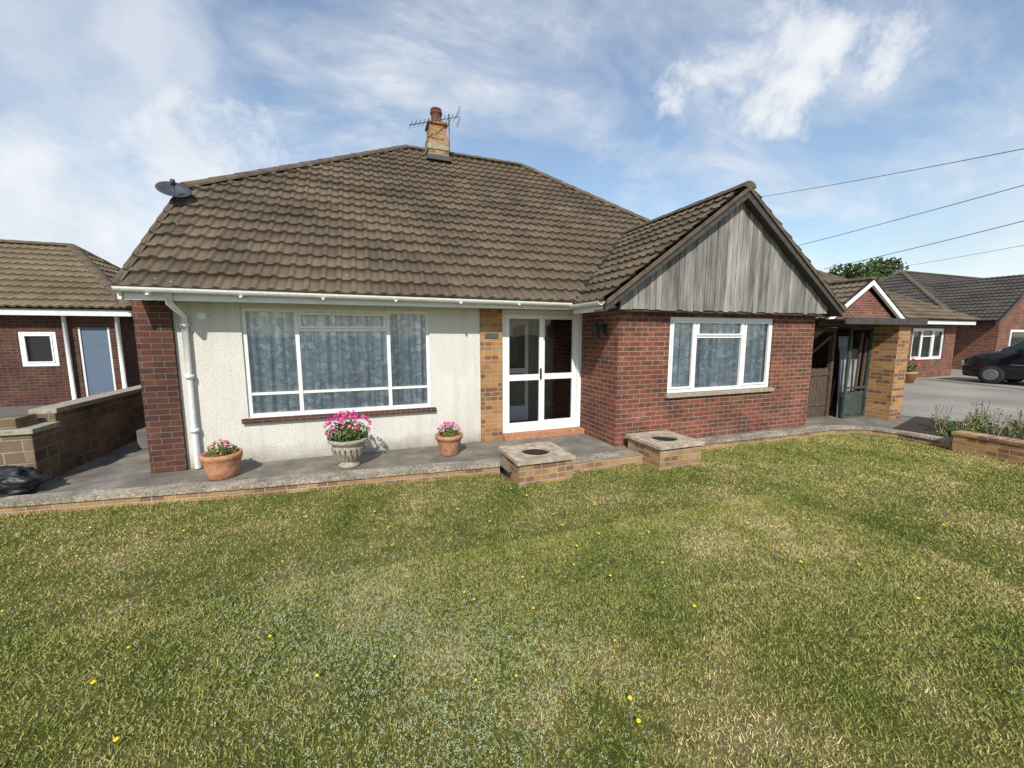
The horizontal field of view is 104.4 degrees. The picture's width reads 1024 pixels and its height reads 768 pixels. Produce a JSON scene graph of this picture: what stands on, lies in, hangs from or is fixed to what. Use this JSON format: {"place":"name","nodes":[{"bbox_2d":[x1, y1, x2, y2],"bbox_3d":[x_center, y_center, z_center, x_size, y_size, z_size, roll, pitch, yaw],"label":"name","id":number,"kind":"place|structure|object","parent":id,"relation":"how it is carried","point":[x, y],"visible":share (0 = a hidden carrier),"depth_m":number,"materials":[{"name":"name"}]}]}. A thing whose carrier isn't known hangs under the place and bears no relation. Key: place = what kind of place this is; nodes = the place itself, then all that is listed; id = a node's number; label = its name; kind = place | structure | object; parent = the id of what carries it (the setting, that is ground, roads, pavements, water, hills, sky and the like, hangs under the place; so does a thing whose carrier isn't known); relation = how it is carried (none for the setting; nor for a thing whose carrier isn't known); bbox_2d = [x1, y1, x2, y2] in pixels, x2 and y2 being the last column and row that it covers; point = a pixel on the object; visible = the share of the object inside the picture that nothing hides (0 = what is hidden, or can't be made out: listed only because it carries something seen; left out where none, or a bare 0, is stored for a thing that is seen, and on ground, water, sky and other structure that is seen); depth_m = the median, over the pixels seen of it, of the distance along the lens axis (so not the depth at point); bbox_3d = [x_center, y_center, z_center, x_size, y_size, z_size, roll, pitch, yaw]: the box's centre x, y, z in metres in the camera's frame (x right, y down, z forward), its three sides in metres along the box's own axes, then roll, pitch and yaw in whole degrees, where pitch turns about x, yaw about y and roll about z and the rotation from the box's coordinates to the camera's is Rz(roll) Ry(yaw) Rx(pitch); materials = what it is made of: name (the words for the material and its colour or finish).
{"place":"outdoors","nodes":[
{"label":"outdoors","id":0,"kind":"place"},
{"bbox_2d":[0,405,46,414],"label":"neighbour drive","id":1,"kind":"structure","parent":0,"point":[12,410],"depth_m":9.38,"materials":[{"name":"concrete"}]},
{"bbox_2d":[27,409,912,494],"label":"paving path","id":2,"kind":"structure","parent":0,"point":[126,466],"depth_m":5.57,"materials":[{"name":"concrete"}]},
{"bbox_2d":[0,465,53,496],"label":"refuse sack","id":3,"kind":"object","parent":2,"relation":"on","point":[15,480],"visible":0.95,"depth_m":4.32,"materials":[{"name":"black plastic"}]},
{"bbox_2d":[136,427,147,448],"bbox_3d":[-5.646,0.836,6.278,0.330,0.298,0.300,-3,7,-20],"label":"concrete block","id":4,"kind":"object","parent":2,"relation":"on","point":[142,438],"depth_m":6.11,"materials":[{"name":"grey concrete"}]},
{"bbox_2d":[199,439,242,480],"bbox_3d":[-3.597,0.913,4.921,0.440,0.482,0.440,-3,7,-20],"label":"flower pot","id":5,"kind":"object","parent":2,"relation":"on","point":[222,461],"visible":1,"depth_m":4.81,"materials":[{"name":"ceramic"}]},
{"bbox_2d":[322,410,371,468],"bbox_3d":[-2.190,0.720,5.311,0.606,0.770,0.510,-3,7,-20],"label":"stone urn","id":6,"kind":"object","parent":2,"relation":"on","point":[347,448],"visible":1,"depth_m":5.20,"materials":[{"name":"beige stone"}]},
{"bbox_2d":[111,286,616,468],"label":"eaves and gutters","id":7,"kind":"object","parent":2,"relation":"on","point":[168,296],"visible":0.99,"depth_m":5.10,"materials":[{"name":"white paint"}]},
{"bbox_2d":[435,421,462,455],"bbox_3d":[-0.927,0.793,5.852,0.410,0.492,0.410,-3,7,-20],"label":"flower pot","id":8,"kind":"object","parent":2,"relation":"on","point":[448,440],"visible":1,"depth_m":5.75,"materials":[{"name":"ceramic"}]},
{"bbox_2d":[0,432,1023,767],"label":"lawn","id":9,"kind":"structure","parent":0,"point":[840,600],"depth_m":2.61,"materials":[{"name":"green plant"}]},
{"bbox_2d":[696,425,952,449],"bbox_3d":[4.922,0.952,6.995,4.907,0.177,1.233,0,7,-3],"label":"kerb edging","id":10,"kind":"object","parent":9,"relation":"on","point":[778,435],"visible":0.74,"depth_m":7.00,"materials":[{"name":"brick"}]},
{"bbox_2d":[0,0,1023,277],"label":"sky","id":11,"kind":"structure","parent":0,"point":[651,109],"materials":[{"name":"blue"}]},
{"bbox_2d":[892,416,1023,439],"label":"planting bed","id":12,"kind":"object","parent":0,"point":[917,424],"visible":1,"depth_m":7.44,"materials":[{"name":"soil"}]},
{"bbox_2d":[923,401,1023,438],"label":"garden shrub","id":13,"kind":"object","parent":12,"relation":"on","point":[976,420],"visible":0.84,"depth_m":7.07,"materials":[{"name":"green plant"}]},
{"bbox_2d":[901,369,1023,427],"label":"driveway","id":14,"kind":"structure","parent":0,"point":[957,390],"depth_m":11.16,"materials":[{"name":"concrete"}]},
{"bbox_2d":[905,358,919,382],"bbox_3d":[14.477,-0.495,14.559,0.597,0.916,0.606,3,8,24],"label":"flower pot","id":15,"kind":"object","parent":14,"relation":"on","point":[911,375],"visible":0.54,"depth_m":14.37,"materials":[{"name":"ceramic"}]},
{"bbox_2d":[962,340,1023,383],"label":"parked car","id":16,"kind":"object","parent":14,"relation":"on","point":[1006,364],"visible":1,"depth_m":14.10,"materials":[{"name":"black paint"}]},
{"label":"ground","id":17,"kind":"structure","parent":0,"visible":0},
{"bbox_2d":[0,414,62,484],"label":"wall pier","id":18,"kind":"structure","parent":17,"relation":"on","point":[27,440],"depth_m":4.61,"materials":[{"name":"brick"}]},
{"bbox_2d":[0,315,140,406],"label":"brick walls","id":19,"kind":"structure","parent":17,"relation":"on","point":[20,385],"depth_m":9.96,"materials":[{"name":"red brick"}]},
{"bbox_2d":[17,331,59,365],"bbox_3d":[-11.738,-0.876,9.873,0.700,0.860,0.084,-3,7,-20],"label":"window frame","id":20,"kind":"object","parent":19,"relation":"attached to","point":[23,346],"visible":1,"depth_m":9.83,"materials":[{"name":"white plastic"}]},
{"bbox_2d":[25,336,55,362],"bbox_3d":[-11.767,-0.885,9.950,0.600,0.820,0.020,-3,7,-20],"label":"window pane","id":21,"kind":"object","parent":19,"relation":"attached to","point":[39,348],"visible":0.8,"depth_m":9.92,"materials":[{"name":"glass"}]},
{"bbox_2d":[0,308,132,316],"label":"fascia and soffit","id":22,"kind":"structure","parent":19,"relation":"on","point":[55,312],"depth_m":9.68,"materials":[{"name":"white plastic"}]},
{"bbox_2d":[0,239,131,309],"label":"ridge and deck","id":23,"kind":"structure","parent":22,"relation":"on","point":[102,278],"depth_m":10.86,"materials":[{"name":"tile"}]},
{"bbox_2d":[0,242,122,308],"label":"roof tiles","id":24,"kind":"object","parent":23,"relation":"attached to","point":[42,275],"visible":0.98,"depth_m":10.28,"materials":[{"name":"brown tile"}]},
{"bbox_2d":[82,250,120,280],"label":"roof tiles","id":25,"kind":"object","parent":23,"relation":"attached to","point":[110,271],"visible":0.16,"depth_m":11.83,"materials":[{"name":"brown tile"}]},
{"bbox_2d":[61,316,126,399],"bbox_3d":[-10.664,-0.632,10.223,1.125,2.250,0.250,-3,7,-20],"label":"door and downpipes","id":26,"kind":"structure","parent":19,"relation":"attached to","point":[96,359],"depth_m":10.26,"materials":[{"name":"white paint"}]},
{"bbox_2d":[28,385,145,472],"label":"boundary wall","id":27,"kind":"structure","parent":17,"relation":"on","point":[92,427],"depth_m":5.68,"materials":[{"name":"brick"}]},
{"bbox_2d":[0,459,499,516],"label":"kerb edging","id":28,"kind":"object","parent":17,"relation":"on","point":[93,498],"visible":0.91,"depth_m":4.60,"materials":[{"name":"brick"}]},
{"bbox_2d":[172,301,480,468],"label":"rendered wall","id":29,"kind":"structure","parent":17,"relation":"on","point":[218,367],"depth_m":5.58,"materials":[{"name":"white paint"}]},
{"bbox_2d":[240,308,430,417],"bbox_3d":[-2.441,-0.330,5.773,2.460,1.480,0.084,-3,7,-20],"label":"window frame","id":30,"kind":"object","parent":29,"relation":"in","point":[298,313],"visible":0.98,"depth_m":5.67,"materials":[{"name":"white plastic"}]},
{"bbox_2d":[246,312,426,412],"bbox_3d":[-2.450,-0.343,5.797,2.400,1.440,0.036,-3,7,-20],"label":"net curtain","id":31,"kind":"object","parent":30,"relation":"hanging from","point":[341,359],"visible":0.91,"depth_m":5.76,"materials":[{"name":"white fabric"}]},
{"bbox_2d":[131,300,815,473],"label":"brick walls","id":32,"kind":"structure","parent":17,"relation":"on","point":[624,368],"depth_m":6.42,"materials":[{"name":"red brick"}]},
{"bbox_2d":[196,313,498,337],"bbox_3d":[-2.117,-0.825,5.745,4.030,0.330,0.021,-3,7,-20],"label":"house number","id":33,"kind":"object","parent":32,"relation":"attached to","point":[203,316],"visible":1,"depth_m":6.36,"materials":[{"name":"paint"}]},
{"bbox_2d":[113,144,846,308],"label":"ridge tiles and deck","id":34,"kind":"object","parent":32,"relation":"on","point":[120,295],"visible":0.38,"depth_m":7.54,"materials":[{"name":"brown tile"}]},
{"bbox_2d":[155,179,191,199],"bbox_3d":[-4.935,-2.788,5.797,0.382,0.396,0.339,0,7,-3],"label":"satellite dish","id":35,"kind":"object","parent":34,"relation":"attached to","point":[173,188],"visible":0.98,"depth_m":5.81,"materials":[{"name":"grey metal"}]},
{"bbox_2d":[425,107,451,163],"bbox_3d":[-1.856,-5.956,9.844,0.600,1.710,0.650,-3,7,-20],"label":"chimney","id":36,"kind":"object","parent":34,"relation":"on","point":[437,145],"visible":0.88,"depth_m":9.67,"materials":[{"name":"brick"}]},
{"bbox_2d":[409,107,460,152],"bbox_3d":[-1.775,-6.183,9.441,1.406,1.059,0.373,-7,10,-43],"label":"tv antenna","id":37,"kind":"object","parent":36,"relation":"attached to","point":[448,119],"visible":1,"depth_m":9.64,"materials":[{"name":"grey metal"}]},
{"bbox_2d":[111,147,846,311],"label":"roof tiles","id":38,"kind":"object","parent":34,"relation":"attached to","point":[406,222],"visible":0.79,"depth_m":6.59,"materials":[{"name":"tile"}]},
{"bbox_2d":[572,186,746,303],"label":"wing roof tiles","id":39,"kind":"object","parent":38,"relation":"attached to","point":[636,250],"visible":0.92,"depth_m":6.49,"materials":[{"name":"brown tile"}]},
{"bbox_2d":[735,187,844,305],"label":"wing roof tiles","id":40,"kind":"object","parent":38,"relation":"attached to","point":[787,232],"visible":0.06,"depth_m":6.51,"materials":[{"name":"brown tile"}]},
{"bbox_2d":[242,387,773,423],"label":"window sills","id":41,"kind":"structure","parent":32,"relation":"attached to","point":[365,413],"depth_m":5.99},
{"bbox_2d":[503,309,572,433],"bbox_3d":[-0.383,-0.720,10.891,11.400,2.260,9.880,-3,7,-20],"label":"interior","id":42,"kind":"object","parent":32,"relation":"attached to","point":[523,359],"visible":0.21,"depth_m":7.91,"materials":[{"name":"grey paint"}]},
{"bbox_2d":[502,309,583,440],"bbox_3d":[0.539,-0.166,6.855,1.520,2.190,0.278,-3,7,-20],"label":"front door","id":43,"kind":"structure","parent":32,"relation":"attached to","point":[541,425],"depth_m":6.90,"materials":[{"name":"white plastic"}]},
{"bbox_2d":[589,319,606,338],"bbox_3d":[1.367,-0.873,6.288,0.283,0.332,0.212,0,7,2],"label":"wall lantern","id":44,"kind":"object","parent":32,"relation":"attached to","point":[596,326],"depth_m":6.25,"materials":[{"name":"black metal"}]},
{"bbox_2d":[576,181,756,303],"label":"wing ridge and valley","id":45,"kind":"structure","parent":32,"relation":"attached to","point":[746,183],"depth_m":6.55,"materials":[{"name":"brown tile"}]},
{"bbox_2d":[594,185,844,316],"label":"barge boards","id":46,"kind":"object","parent":32,"relation":"attached to","point":[758,208],"visible":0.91,"depth_m":6.35,"materials":[{"name":"wood"}]},
{"bbox_2d":[619,202,826,313],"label":"gable boards","id":47,"kind":"object","parent":46,"relation":"attached to","point":[736,260],"visible":0.84,"depth_m":6.39,"materials":[{"name":"grey wood"}]},
{"bbox_2d":[667,317,772,392],"bbox_3d":[3.605,-0.514,6.862,2.330,1.240,0.084,-3,7,-20],"label":"window frame","id":48,"kind":"object","parent":32,"relation":"in","point":[742,334],"visible":0.94,"depth_m":6.83,"materials":[{"name":"white plastic"}]},
{"bbox_2d":[671,321,766,386],"bbox_3d":[3.591,-0.527,6.885,2.300,1.220,0.036,-3,7,-20],"label":"net curtain","id":49,"kind":"object","parent":48,"relation":"hanging from","point":[716,362],"visible":0.7,"depth_m":6.87,"materials":[{"name":"white fabric"}]},
{"bbox_2d":[498,441,575,486],"bbox_3d":[0.316,1.100,5.373,0.800,0.400,0.760,-3,7,-20],"label":"brick planter","id":50,"kind":"object","parent":17,"relation":"on","point":[534,463],"visible":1,"depth_m":5.11,"materials":[{"name":"brick"}]},
{"bbox_2d":[625,430,704,470],"bbox_3d":[2.261,1.014,5.944,0.790,0.430,0.780,-3,7,-20],"label":"brick planter","id":51,"kind":"object","parent":17,"relation":"on","point":[660,450],"visible":0.94,"depth_m":5.67,"materials":[{"name":"brick"}]},
{"bbox_2d":[815,276,904,327],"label":"porch gable","id":52,"kind":"structure","parent":17,"relation":"on","point":[870,299],"depth_m":12.42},
{"bbox_2d":[815,279,871,318],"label":"porch tiles","id":53,"kind":"object","parent":52,"relation":"on","point":[844,291],"visible":0.15,"depth_m":12.35,"materials":[{"name":"brown tile"}]},
{"bbox_2d":[835,279,907,318],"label":"porch tiles","id":54,"kind":"object","parent":52,"relation":"on","point":[893,302],"visible":0.03,"depth_m":12.56,"materials":[{"name":"brown tile"}]},
{"bbox_2d":[806,317,927,419],"bbox_3d":[6.456,-0.379,9.724,2.750,2.270,4.250,-3,7,-20],"label":"side carport","id":55,"kind":"object","parent":17,"relation":"on","point":[857,370],"visible":0.63,"depth_m":8.40,"materials":[{"name":"yellow brick"}]},
{"bbox_2d":[828,257,908,280],"bbox_3d":[33.790,-7.482,38.636,7.158,9.307,7.566,-3,7,-20],"label":"broadleaf tree","id":56,"kind":"object","parent":17,"relation":"on","point":[875,267],"visible":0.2,"depth_m":36.27,"materials":[{"name":"green plant"}]},
{"bbox_2d":[906,324,956,377],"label":"brick walls","id":57,"kind":"structure","parent":17,"relation":"on","point":[942,366],"depth_m":16.73,"materials":[{"name":"red brick"}]},
{"bbox_2d":[911,331,939,356],"bbox_3d":[17.078,-1.669,16.500,2.300,1.270,0.020,-3,7,-20],"label":"window pane","id":58,"kind":"structure","parent":57,"relation":"attached to","point":[925,346],"depth_m":16.54,"materials":[{"name":"glass"}]},
{"bbox_2d":[910,328,943,359],"bbox_3d":[17.110,-1.658,16.414,2.300,1.270,0.084,-3,7,-20],"label":"window frame","id":59,"kind":"object","parent":57,"relation":"attached to","point":[931,342],"visible":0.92,"depth_m":16.49,"materials":[{"name":"white plastic"}]},
{"bbox_2d":[928,320,975,324],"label":"fascia and soffit","id":60,"kind":"structure","parent":57,"relation":"on","point":[952,322],"depth_m":16.07,"materials":[{"name":"white plastic"}]},
{"bbox_2d":[817,270,980,320],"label":"ridge and deck","id":61,"kind":"structure","parent":60,"relation":"on","point":[921,302],"depth_m":16.91,"materials":[{"name":"tile"}]},
{"bbox_2d":[819,272,977,319],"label":"roof tiles","id":62,"kind":"object","parent":61,"relation":"attached to","point":[910,308],"visible":0.22,"depth_m":16.35,"materials":[{"name":"brown tile"}]},
{"bbox_2d":[951,293,1023,369],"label":"front gable","id":63,"kind":"structure","parent":17,"relation":"on","point":[1006,329],"depth_m":19.40,"materials":[{"name":"red brick"}]},
{"bbox_2d":[926,274,1023,320],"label":"gable tiles","id":64,"kind":"object","parent":63,"relation":"attached to","point":[990,298],"visible":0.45,"depth_m":20.15,"materials":[{"name":"grey tile"}]},
{"bbox_2d":[951,430,1023,464],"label":"brick wall","id":65,"kind":"structure","parent":17,"relation":"on","point":[1008,449],"depth_m":6.05,"materials":[{"name":"brown brick"}]},
{"bbox_3d":[16.308,-2.594,7.545,0.280,7.200,0.280,-3,7,-20],"label":"telegraph pole","id":66,"kind":"object","parent":17,"relation":"on","visible":0},
{"bbox_2d":[762,148,1023,196],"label":"overhead wire","id":67,"kind":"object","parent":66,"relation":"attached to","point":[904,171],"visible":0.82,"depth_m":15.15,"materials":[{"name":"black metal"}]},
{"bbox_2d":[798,185,1023,245],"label":"overhead wire","id":68,"kind":"object","parent":66,"relation":"attached to","point":[923,212],"visible":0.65,"depth_m":14.57,"materials":[{"name":"black metal"}]},
{"bbox_2d":[825,221,1022,268],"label":"overhead wire","id":69,"kind":"object","parent":66,"relation":"attached to","point":[932,243],"visible":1,"depth_m":14.32,"materials":[{"name":"black metal"}]},
{"bbox_2d":[883,245,1022,269],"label":"overhead wire","id":70,"kind":"object","parent":66,"relation":"attached to","point":[956,257],"visible":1,"depth_m":17.52,"materials":[{"name":"black metal"}]},
{"bbox_3d":[30.406,-4.004,27.138,20.800,0.160,8.300,-3,7,-20],"label":"fascia and soffit","id":71,"kind":"object","parent":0,"visible":0},
{"bbox_2d":[877,270,979,308],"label":"ridge and deck","id":72,"kind":"structure","parent":71,"relation":"on","point":[929,295],"depth_m":23.02,"materials":[{"name":"tile"}]},
{"bbox_2d":[879,273,937,305],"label":"roof tiles","id":73,"kind":"object","parent":72,"relation":"attached to","point":[900,283],"visible":0.22,"depth_m":23.33,"materials":[{"name":"grey tile"}]},
{"bbox_2d":[906,272,978,309],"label":"roof tiles","id":74,"kind":"object","parent":72,"relation":"attached to","point":[922,279],"visible":0.23,"depth_m":24.29,"materials":[{"name":"tile"}]}
]}

